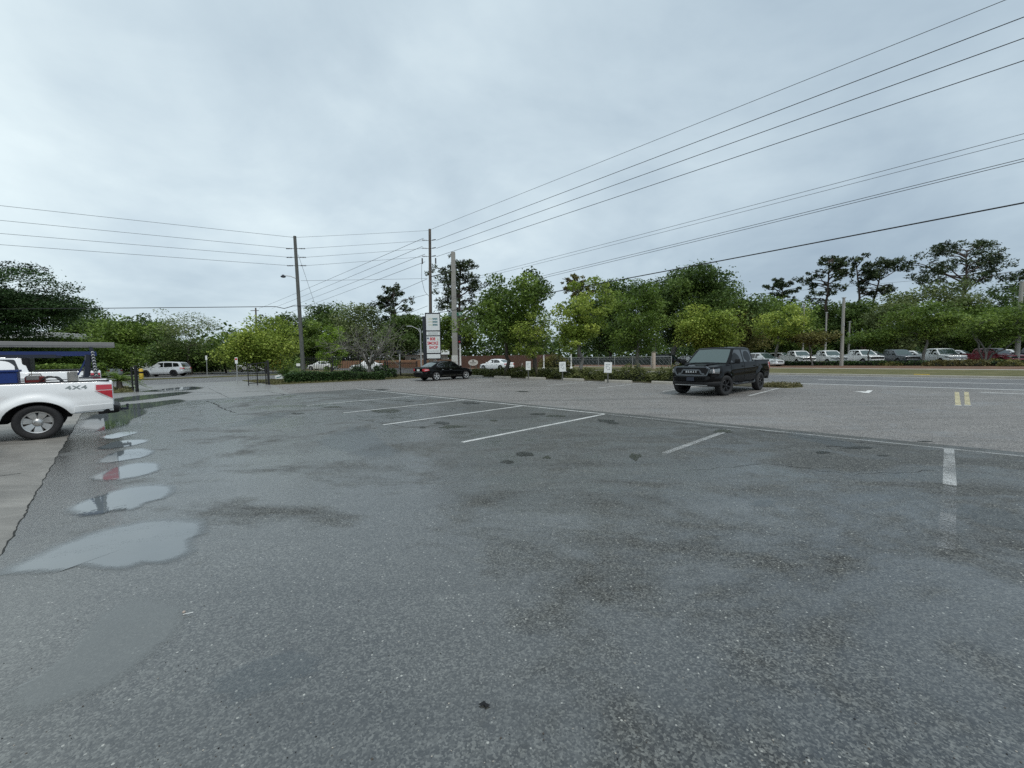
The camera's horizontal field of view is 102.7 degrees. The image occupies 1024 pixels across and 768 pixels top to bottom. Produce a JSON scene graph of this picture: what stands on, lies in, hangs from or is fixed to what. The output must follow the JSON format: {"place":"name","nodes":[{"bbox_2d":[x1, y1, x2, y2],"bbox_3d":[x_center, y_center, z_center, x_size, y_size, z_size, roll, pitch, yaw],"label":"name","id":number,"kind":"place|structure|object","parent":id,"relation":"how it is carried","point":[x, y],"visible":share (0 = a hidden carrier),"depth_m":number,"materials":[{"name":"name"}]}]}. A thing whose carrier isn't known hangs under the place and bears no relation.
{"place":"outdoors","nodes":[
{"label":"outdoors","id":0,"kind":"place"},
{"bbox_2d":[0,413,80,553],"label":"concrete apron","id":1,"kind":"object","parent":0,"point":[30,462],"visible":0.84,"depth_m":6.57,"materials":[{"name":"concrete"}]},
{"bbox_2d":[0,347,128,439],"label":"pickup truck","id":2,"kind":"object","parent":1,"relation":"on","point":[37,410],"visible":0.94,"depth_m":9.07,"materials":[{"name":"white paint"}]},
{"bbox_2d":[0,370,21,382],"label":"storage bin","id":3,"kind":"object","parent":2,"relation":"in","point":[9,376],"visible":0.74,"depth_m":8.77,"materials":[{"name":"blue plastic"}]},
{"bbox_2d":[0,341,114,347],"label":"ladder","id":4,"kind":"object","parent":2,"relation":"on","point":[59,344],"visible":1,"depth_m":9.21,"materials":[{"name":"metal"}]},
{"bbox_2d":[113,388,133,392],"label":"grass verge","id":5,"kind":"object","parent":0,"point":[125,391],"depth_m":22.80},
{"bbox_2d":[101,372,151,389],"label":"fan palm","id":6,"kind":"object","parent":5,"relation":"on","point":[119,380],"visible":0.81,"depth_m":24.44,"materials":[{"name":"green plant"}]},
{"bbox_2d":[114,381,288,404],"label":"concrete drive","id":7,"kind":"structure","parent":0,"point":[229,389],"depth_m":22.60,"materials":[{"name":"concrete"}]},
{"bbox_2d":[0,358,100,380],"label":"pickup truck","id":8,"kind":"object","parent":7,"relation":"on","point":[26,366],"visible":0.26,"depth_m":15.04,"materials":[{"name":"white paint"}]},
{"bbox_2d":[114,392,189,401],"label":"puddle","id":9,"kind":"object","parent":7,"relation":"on","point":[138,397],"visible":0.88,"depth_m":19.66,"materials":[{"name":"liquid"}]},
{"bbox_2d":[109,371,293,379],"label":"lot","id":10,"kind":"structure","parent":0,"point":[210,374],"depth_m":50.82,"materials":[{"name":"asphalt"}]},
{"bbox_2d":[0,330,106,364],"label":"bushy tree","id":11,"kind":"object","parent":10,"relation":"on","point":[39,361],"visible":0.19,"depth_m":42.05,"materials":[{"name":"green plant"}]},
{"bbox_2d":[0,261,114,341],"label":"oak tree","id":12,"kind":"object","parent":10,"relation":"on","point":[17,316],"visible":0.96,"depth_m":38.16,"materials":[{"name":"green plant"}]},
{"bbox_2d":[51,340,153,376],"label":"bushy tree","id":13,"kind":"object","parent":10,"relation":"on","point":[120,357],"visible":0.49,"depth_m":45.73,"materials":[{"name":"green plant"}]},
{"bbox_2d":[138,361,190,376],"bbox_3d":[-40.224,-1.742,47.453,4.831,1.717,2.229,-1,4,-9],"label":"suv","id":14,"kind":"object","parent":10,"relation":"on","point":[172,368],"visible":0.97,"depth_m":46.79,"materials":[{"name":"silver metal"}]},
{"bbox_2d":[141,308,226,374],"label":"sparse tree","id":15,"kind":"object","parent":10,"relation":"on","point":[178,331],"visible":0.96,"depth_m":52.27,"materials":[{"name":"green plant"}]},
{"bbox_2d":[137,334,235,373],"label":"broadleaf tree","id":16,"kind":"object","parent":10,"relation":"on","point":[162,354],"visible":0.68,"depth_m":53.35,"materials":[{"name":"green plant"}]},
{"bbox_2d":[206,313,306,372],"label":"broadleaf tree","id":17,"kind":"object","parent":10,"relation":"on","point":[259,351],"visible":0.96,"depth_m":52.01,"materials":[{"name":"green plant"}]},
{"bbox_2d":[113,372,409,385],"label":"side street","id":18,"kind":"structure","parent":0,"point":[186,380],"depth_m":36.49,"materials":[{"name":"asphalt"}]},
{"bbox_2d":[35,362,108,377],"bbox_3d":[-33.823,-0.720,30.973,5.700,1.803,1.590,-1,4,0],"label":"leafy hedge","id":19,"kind":"object","parent":18,"relation":"on","point":[100,366],"visible":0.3,"depth_m":30.38,"materials":[{"name":"green plant"}]},
{"bbox_2d":[315,325,349,371],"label":"young tree","id":20,"kind":"object","parent":18,"relation":"on","point":[328,328],"visible":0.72,"depth_m":42.72,"materials":[{"name":"green plant"}]},
{"bbox_2d":[230,367,375,371],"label":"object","id":21,"kind":"structure","parent":0,"point":[320,370],"depth_m":63.15,"materials":[{"name":"grey concrete"}]},
{"bbox_2d":[245,310,308,366],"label":"broadleaf tree","id":22,"kind":"object","parent":21,"relation":"on","point":[289,317],"visible":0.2,"depth_m":75.76,"materials":[{"name":"green plant"}]},
{"bbox_2d":[243,373,419,384],"bbox_3d":[-12.419,-0.544,36.695,10.200,0.180,17.900,3,5,45],"label":"grass corner","id":23,"kind":"object","parent":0,"point":[332,381],"depth_m":30.81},
{"bbox_2d":[280,236,305,373],"bbox_3d":[-19.319,-6.778,36.575,2.149,12.600,0.556,-2,4,-19],"label":"utility pole","id":24,"kind":"object","parent":23,"relation":"on","point":[301,342],"visible":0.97,"depth_m":36.48,"materials":[{"name":"brown wood"}]},
{"bbox_2d":[283,370,351,382],"bbox_3d":[-14.435,-0.559,30.404,4.623,0.924,1.318,-3,4,-33],"label":"clipped hedge","id":25,"kind":"object","parent":23,"relation":"on","point":[315,376],"visible":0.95,"depth_m":29.94,"materials":[{"name":"green plant"}]},
{"bbox_2d":[305,355,387,373],"bbox_3d":[-15.429,-1.657,38.209,7.395,2.050,0.075,-2,4,-12],"label":"iron fence","id":26,"kind":"object","parent":23,"relation":"on","point":[314,358],"visible":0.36,"depth_m":37.94,"materials":[{"name":"metal"}]},
{"bbox_2d":[313,313,417,372],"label":"bare tree","id":27,"kind":"object","parent":23,"relation":"on","point":[370,361],"visible":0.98,"depth_m":33.51,"materials":[{"name":"grey plant"}]},
{"bbox_2d":[347,370,384,379],"bbox_3d":[-11.601,-0.670,32.318,3.188,0.812,1.200,-3,4,-31],"label":"clipped hedge","id":28,"kind":"object","parent":23,"relation":"on","point":[376,375],"visible":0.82,"depth_m":32.07,"materials":[{"name":"green plant"}]},
{"bbox_2d":[421,229,435,361],"bbox_3d":[-8.268,-8.248,41.446,1.559,14.580,0.561,-1,4,0],"label":"utility pole","id":29,"kind":"object","parent":23,"relation":"on","point":[430,281],"visible":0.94,"depth_m":41.19,"materials":[{"name":"brown wood"}]},
{"bbox_2d":[433,0,1004,228],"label":"power line","id":30,"kind":"object","parent":29,"relation":"attached to","point":[767,95],"visible":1,"depth_m":19.59,"materials":[{"name":"grey metal"}]},
{"bbox_2d":[436,60,1023,256],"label":"power line","id":31,"kind":"object","parent":29,"relation":"attached to","point":[771,145],"visible":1,"depth_m":20.02,"materials":[{"name":"black metal"}]},
{"bbox_2d":[438,17,1023,239],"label":"power line","id":32,"kind":"object","parent":29,"relation":"attached to","point":[776,111],"visible":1,"depth_m":19.54,"materials":[{"name":"black metal"}]},
{"bbox_2d":[438,38,1023,247],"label":"power line","id":33,"kind":"object","parent":29,"relation":"attached to","point":[778,126],"visible":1,"depth_m":19.49,"materials":[{"name":"black metal"}]},
{"bbox_2d":[438,158,1023,300],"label":"power line","id":34,"kind":"object","parent":29,"relation":"attached to","point":[783,217],"visible":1,"depth_m":19.57,"materials":[{"name":"black metal"}]},
{"bbox_2d":[439,202,1023,312],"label":"power line","id":35,"kind":"object","parent":29,"relation":"attached to","point":[799,245],"visible":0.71,"depth_m":19.21,"materials":[{"name":"black metal"}]},
{"bbox_2d":[422,313,440,364],"bbox_3d":[-6.999,-3.397,35.851,1.516,5.590,0.466,-1,4,-7],"label":"pylon sign","id":36,"kind":"object","parent":23,"relation":"on","point":[431,336],"visible":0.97,"depth_m":35.60,"materials":[{"name":"white metal"}]},
{"bbox_2d":[451,252,457,363],"bbox_3d":[-5.967,-7.215,41.976,0.585,12.377,0.618,-1,4,0],"label":"concrete pole","id":37,"kind":"object","parent":23,"relation":"on","point":[454,316],"visible":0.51,"depth_m":41.77,"materials":[{"name":"grey concrete"}]},
{"bbox_2d":[274,377,514,393],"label":"cross drive","id":38,"kind":"structure","parent":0,"point":[312,387],"depth_m":27.35,"materials":[{"name":"asphalt"}]},
{"bbox_2d":[413,361,471,380],"bbox_3d":[-5.227,-1.078,31.621,2.185,1.465,4.720,3,5,45],"label":"sedan","id":39,"kind":"object","parent":38,"relation":"on","point":[436,370],"visible":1,"depth_m":30.60,"materials":[{"name":"black paint"}]},
{"bbox_2d":[125,356,676,387],"bbox_3d":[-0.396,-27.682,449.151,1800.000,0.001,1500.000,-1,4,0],"label":"terrain","id":40,"kind":"structure","parent":0,"point":[234,370],"depth_m":69.86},
{"bbox_2d":[47,307,115,334],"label":"broadleaf tree","id":41,"kind":"object","parent":40,"relation":"on","point":[65,329],"visible":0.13,"depth_m":75.11,"materials":[{"name":"green plant"}]},
{"bbox_2d":[69,314,185,371],"bbox_3d":[-55.712,-5.767,59.275,12.948,8.794,12.993,-1,4,0],"label":"broadleaf tree","id":42,"kind":"object","parent":40,"relation":"on","point":[118,332],"visible":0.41,"depth_m":57.70,"materials":[{"name":"green plant"}]},
{"bbox_2d":[291,318,339,365],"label":"broadleaf tree","id":43,"kind":"object","parent":40,"relation":"on","point":[311,350],"visible":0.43,"depth_m":84.05,"materials":[{"name":"green plant"}]},
{"bbox_2d":[177,317,951,368],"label":"woodland","id":44,"kind":"object","parent":40,"relation":"on","point":[481,346],"visible":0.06,"depth_m":96.39,"materials":[{"name":"green plant"}]},
{"bbox_2d":[203,334,959,371],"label":"undergrowth","id":45,"kind":"object","parent":40,"relation":"on","point":[294,363],"visible":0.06,"depth_m":74.53,"materials":[{"name":"green plant"}]},
{"bbox_2d":[113,374,802,391],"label":"grass","id":46,"kind":"structure","parent":0,"point":[772,383],"depth_m":25.43,"materials":[{"name":"plant"}]},
{"bbox_2d":[0,389,1023,767],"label":"parking lot","id":47,"kind":"structure","parent":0,"point":[354,555],"depth_m":2.79,"materials":[{"name":"asphalt"}]},
{"bbox_2d":[0,518,203,574],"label":"puddle","id":48,"kind":"object","parent":47,"relation":"on","point":[146,541],"visible":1,"depth_m":3.64,"materials":[{"name":"liquid"}]},
{"bbox_2d":[78,409,144,430],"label":"puddle","id":49,"kind":"object","parent":47,"relation":"on","point":[107,420],"visible":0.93,"depth_m":11.88,"materials":[{"name":"liquid"}]},
{"bbox_2d":[68,485,172,515],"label":"puddle","id":50,"kind":"object","parent":47,"relation":"on","point":[129,498],"visible":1,"depth_m":4.93,"materials":[{"name":"liquid"}]},
{"bbox_2d":[91,463,159,479],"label":"puddle","id":51,"kind":"object","parent":47,"relation":"on","point":[130,470],"visible":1,"depth_m":6.19,"materials":[{"name":"liquid"}]},
{"bbox_2d":[99,448,152,462],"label":"puddle","id":52,"kind":"object","parent":47,"relation":"on","point":[122,455],"visible":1,"depth_m":7.29,"materials":[{"name":"liquid"}]},
{"bbox_2d":[1,485,1021,767],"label":"grit","id":53,"kind":"object","parent":47,"relation":"on","point":[493,717],"visible":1,"depth_m":1.83,"materials":[{"name":"gravel"}]},
{"bbox_2d":[0,0,1023,358],"label":"sky","id":54,"kind":"structure","parent":0,"point":[302,119],"materials":[{"name":"grey"}]},
{"bbox_2d":[484,376,751,386],"bbox_3d":[4.628,-0.308,29.569,24.000,0.155,2.500,3,5,45],"label":"planting strip","id":55,"kind":"object","parent":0,"point":[747,385],"visible":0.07,"depth_m":25.36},
{"bbox_2d":[449,272,555,374],"bbox_3d":[-0.493,-4.690,33.832,7.580,8.320,8.846,-4,5,-41],"label":"shade tree","id":56,"kind":"object","parent":55,"relation":"on","point":[494,304],"visible":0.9,"depth_m":31.95,"materials":[{"name":"green plant"}]},
{"bbox_2d":[507,311,555,375],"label":"young tree","id":57,"kind":"object","parent":55,"relation":"on","point":[524,327],"visible":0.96,"depth_m":30.91,"materials":[{"name":"green plant"}]},
{"bbox_2d":[548,275,619,372],"bbox_3d":[4.971,-3.946,29.037,4.879,7.248,5.043,1,4,27],"label":"shade tree","id":58,"kind":"object","parent":55,"relation":"on","point":[584,330],"visible":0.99,"depth_m":28.87,"materials":[{"name":"green plant"}]},
{"bbox_2d":[616,362,652,381],"bbox_3d":[7.798,-0.834,26.267,3.094,1.302,2.111,3,5,45],"label":"juniper shrub","id":59,"kind":"object","parent":55,"relation":"on","point":[637,373],"visible":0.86,"depth_m":25.80,"materials":[{"name":"green plant"}]},
{"bbox_2d":[233,366,1023,390],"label":"road","id":60,"kind":"structure","parent":0,"point":[987,384],"depth_m":22.50,"materials":[{"name":"asphalt"}]},
{"bbox_2d":[297,301,356,358],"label":"broadleaf tree","id":61,"kind":"object","parent":60,"relation":"on","point":[320,315],"visible":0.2,"depth_m":92.77,"materials":[{"name":"green plant"}]},
{"bbox_2d":[595,370,1023,378],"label":"kerb","id":62,"kind":"structure","parent":60,"relation":"on","point":[946,376],"depth_m":26.47,"materials":[{"name":"concrete"}]},
{"bbox_2d":[365,378,1023,451],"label":"parking lane","id":63,"kind":"structure","parent":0,"point":[989,422],"depth_m":12.70,"materials":[{"name":"asphalt"}]},
{"bbox_2d":[673,347,769,395],"bbox_3d":[9.364,-0.658,18.198,5.965,1.965,2.459,-4,5,-40],"label":"pickup truck","id":64,"kind":"object","parent":63,"relation":"on","point":[722,370],"visible":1,"depth_m":16.92,"materials":[{"name":"black paint"}]},
{"bbox_2d":[517,367,1023,376],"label":"verge","id":65,"kind":"structure","parent":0,"point":[918,371],"depth_m":31.43,"materials":[{"name":"green plant"}]},
{"bbox_2d":[498,266,553,368],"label":"shade tree","id":66,"kind":"object","parent":65,"relation":"on","point":[537,276],"visible":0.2,"depth_m":34.91,"materials":[{"name":"green plant"}]},
{"bbox_2d":[600,278,673,366],"bbox_3d":[12.993,-6.217,42.983,6.525,9.748,6.703,-2,4,-20],"label":"broadleaf tree","id":67,"kind":"object","parent":65,"relation":"on","point":[650,299],"visible":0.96,"depth_m":42.01,"materials":[{"name":"green plant"}]},
{"bbox_2d":[570,365,1023,368],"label":"mulch bed","id":68,"kind":"object","parent":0,"point":[913,367],"visible":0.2,"depth_m":40.26,"materials":[{"name":"soil"}]},
{"bbox_2d":[556,356,671,366],"bbox_3d":[13.532,-3.204,58.760,19.080,1.420,0.080,3,5,45],"label":"chain link fence","id":69,"kind":"object","parent":68,"relation":"on","point":[660,360],"visible":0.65,"depth_m":57.19,"materials":[{"name":"metal"}]},
{"bbox_2d":[748,302,815,365],"bbox_3d":[32.540,-5.909,49.933,6.906,7.653,7.633,2,5,41],"label":"crape myrtle","id":70,"kind":"object","parent":68,"relation":"on","point":[792,325],"visible":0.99,"depth_m":48.84,"materials":[{"name":"green plant"}]},
{"bbox_2d":[786,329,845,365],"bbox_3d":[35.165,-4.212,47.728,5.286,4.485,5.414,-1,4,0],"label":"crape myrtle","id":71,"kind":"object","parent":68,"relation":"on","point":[817,338],"visible":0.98,"depth_m":47.26,"materials":[{"name":"green plant"}]},
{"bbox_2d":[847,360,970,365],"bbox_3d":[42.107,-2.149,43.276,10.401,0.883,1.368,3,5,45],"label":"clipped hedge","id":72,"kind":"object","parent":68,"relation":"on","point":[876,362],"visible":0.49,"depth_m":44.61,"materials":[{"name":"green plant"}]},
{"bbox_2d":[797,384,1023,396],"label":"sidewalk","id":73,"kind":"structure","parent":0,"point":[922,390],"depth_m":17.49,"materials":[{"name":"concrete"}]},
{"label":"fence verge","id":74,"kind":"structure","parent":0,"visible":0},
{"bbox_2d":[328,301,386,360],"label":"broadleaf tree","id":75,"kind":"object","parent":74,"relation":"on","point":[346,323],"visible":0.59,"depth_m":86.85,"materials":[{"name":"green plant"}]},
{"bbox_2d":[366,282,414,350],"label":"pine tree","id":76,"kind":"object","parent":74,"relation":"on","point":[392,297],"visible":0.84,"depth_m":85.87,"materials":[{"name":"green plant"}]},
{"bbox_2d":[338,359,451,367],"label":"board fence","id":77,"kind":"object","parent":74,"relation":"on","point":[391,365],"visible":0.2,"depth_m":75.13,"materials":[{"name":"brown wood"}]},
{"bbox_2d":[372,313,423,359],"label":"broadleaf tree","id":78,"kind":"object","parent":74,"relation":"on","point":[413,335],"visible":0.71,"depth_m":81.15,"materials":[{"name":"green plant"}]},
{"bbox_2d":[424,254,489,355],"bbox_3d":[-8.262,-11.464,65.706,10.383,17.868,11.061,-2,4,-19],"label":"pine tree","id":79,"kind":"object","parent":74,"relation":"on","point":[463,265],"visible":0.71,"depth_m":64.60,"materials":[{"name":"green plant"}]},
{"bbox_2d":[440,313,482,358],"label":"broadleaf tree","id":80,"kind":"object","parent":74,"relation":"on","point":[446,341],"visible":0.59,"depth_m":76.33,"materials":[{"name":"green plant"}]},
{"bbox_2d":[458,354,554,367],"bbox_3d":[-1.271,-3.442,62.719,16.299,2.000,0.128,0,4,16],"label":"board fence","id":81,"kind":"object","parent":74,"relation":"on","point":[517,360],"visible":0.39,"depth_m":62.71,"materials":[{"name":"wood"}]},
{"label":"dealer lot","id":82,"kind":"structure","parent":0,"visible":0},
{"bbox_2d":[560,272,598,356],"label":"pine tree","id":83,"kind":"object","parent":82,"relation":"on","point":[574,276],"visible":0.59,"depth_m":74.61,"materials":[{"name":"green plant"}]},
{"bbox_2d":[557,277,642,357],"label":"broadleaf tree","id":84,"kind":"object","parent":82,"relation":"on","point":[600,343],"visible":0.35,"depth_m":74.50,"materials":[{"name":"green plant"}]},
{"bbox_2d":[625,258,775,355],"bbox_3d":[30.570,-12.272,68.861,22.684,18.117,21.901,-1,4,0],"label":"oak tree","id":85,"kind":"object","parent":82,"relation":"on","point":[689,286],"visible":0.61,"depth_m":64.14,"materials":[{"name":"green plant"}]},
{"bbox_2d":[667,302,750,351],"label":"broadleaf tree","id":86,"kind":"object","parent":82,"relation":"on","point":[698,332],"visible":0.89,"depth_m":57.76,"materials":[{"name":"green plant"}]},
{"bbox_2d":[726,307,774,349],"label":"broadleaf tree","id":87,"kind":"object","parent":82,"relation":"on","point":[749,343],"visible":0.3,"depth_m":64.14,"materials":[{"name":"green plant"}]},
{"bbox_2d":[761,277,801,303],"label":"pine tree","id":88,"kind":"object","parent":82,"relation":"on","point":[780,284],"visible":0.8,"depth_m":83.96,"materials":[{"name":"green plant"}]},
{"bbox_2d":[741,294,828,352],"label":"broadleaf tree","id":89,"kind":"object","parent":82,"relation":"on","point":[777,306],"visible":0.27,"depth_m":70.12,"materials":[{"name":"green plant"}]},
{"bbox_2d":[779,351,815,361],"bbox_3d":[37.286,-3.378,53.592,2.459,1.965,5.920,0,4,9],"label":"pickup truck","id":90,"kind":"object","parent":82,"relation":"on","point":[795,356],"visible":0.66,"depth_m":52.40,"materials":[{"name":"white paint"}]},
{"bbox_2d":[786,299,858,354],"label":"broadleaf tree","id":91,"kind":"object","parent":82,"relation":"on","point":[821,313],"visible":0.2,"depth_m":80.73,"materials":[{"name":"green plant"}]},
{"bbox_2d":[792,255,856,347],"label":"pine tree","id":92,"kind":"object","parent":82,"relation":"on","point":[837,265],"visible":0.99,"depth_m":77.93,"materials":[{"name":"green plant"}]},
{"bbox_2d":[813,350,847,361],"bbox_3d":[40.834,-3.386,53.091,2.434,1.945,5.861,0,4,10],"label":"pickup truck","id":93,"kind":"object","parent":82,"relation":"on","point":[828,355],"visible":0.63,"depth_m":51.90,"materials":[{"name":"white paint"}]},
{"bbox_2d":[821,298,890,353],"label":"broadleaf tree","id":94,"kind":"object","parent":82,"relation":"on","point":[855,309],"visible":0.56,"depth_m":74.64,"materials":[{"name":"green plant"}]},
{"bbox_2d":[844,350,884,361],"bbox_3d":[44.282,-3.380,52.096,2.459,1.965,5.920,0,4,7],"label":"pickup truck","id":95,"kind":"object","parent":82,"relation":"on","point":[857,355],"visible":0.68,"depth_m":50.82,"materials":[{"name":"white paint"}]},
{"bbox_2d":[844,326,907,360],"bbox_3d":[41.414,-4.286,47.152,5.634,4.544,5.563,2,5,35],"label":"crape myrtle","id":96,"kind":"object","parent":82,"relation":"on","point":[876,338],"visible":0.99,"depth_m":46.00,"materials":[{"name":"green plant"}]},
{"bbox_2d":[846,252,916,349],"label":"pine tree","id":97,"kind":"object","parent":82,"relation":"on","point":[869,273],"visible":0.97,"depth_m":77.70,"materials":[{"name":"green plant"}]},
{"bbox_2d":[857,294,930,353],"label":"broadleaf tree","id":98,"kind":"object","parent":82,"relation":"on","point":[870,318],"visible":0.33,"depth_m":64.52,"materials":[{"name":"green plant"}]},
{"bbox_2d":[879,349,920,361],"bbox_3d":[47.360,-3.306,50.595,2.410,1.926,5.802,0,4,11],"label":"pickup truck","id":99,"kind":"object","parent":82,"relation":"on","point":[897,355],"visible":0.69,"depth_m":49.29,"materials":[{"name":"grey paint"}]},
{"bbox_2d":[876,298,977,361],"bbox_3d":[44.215,-5.451,43.452,8.321,7.266,6.746,-1,4,0],"label":"street tree","id":100,"kind":"object","parent":82,"relation":"on","point":[947,318],"visible":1,"depth_m":43.10,"materials":[{"name":"green plant"}]},
{"bbox_2d":[880,276,992,352],"bbox_3d":[67.485,-10.199,65.818,12.961,13.195,12.078,1,4,25],"label":"broadleaf tree","id":101,"kind":"object","parent":82,"relation":"on","point":[906,296],"visible":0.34,"depth_m":64.63,"materials":[{"name":"green plant"}]},
{"bbox_2d":[915,348,966,360],"bbox_3d":[48.572,-3.081,46.602,2.459,1.965,5.920,0,4,17],"label":"pickup truck","id":102,"kind":"object","parent":82,"relation":"on","point":[940,353],"visible":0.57,"depth_m":45.44,"materials":[{"name":"white paint"}]},
{"bbox_2d":[895,239,1019,345],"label":"pine tree","id":103,"kind":"object","parent":82,"relation":"on","point":[990,260],"visible":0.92,"depth_m":80.47,"materials":[{"name":"green plant"}]},
{"bbox_2d":[940,298,1022,352],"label":"broadleaf tree","id":104,"kind":"object","parent":82,"relation":"on","point":[969,345],"visible":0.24,"depth_m":61.34,"materials":[{"name":"green plant"}]},
{"bbox_2d":[948,301,1023,359],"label":"crape myrtle","id":105,"kind":"object","parent":82,"relation":"on","point":[992,325],"visible":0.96,"depth_m":43.16,"materials":[{"name":"green plant"}]},
{"bbox_2d":[952,278,1023,351],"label":"broadleaf tree","id":106,"kind":"object","parent":82,"relation":"on","point":[993,294],"visible":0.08,"depth_m":67.23,"materials":[{"name":"green plant"}]},
{"bbox_2d":[959,348,1023,360],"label":"pickup truck","id":107,"kind":"object","parent":82,"relation":"on","point":[1002,355],"visible":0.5,"depth_m":45.01,"materials":[{"name":"red paint"}]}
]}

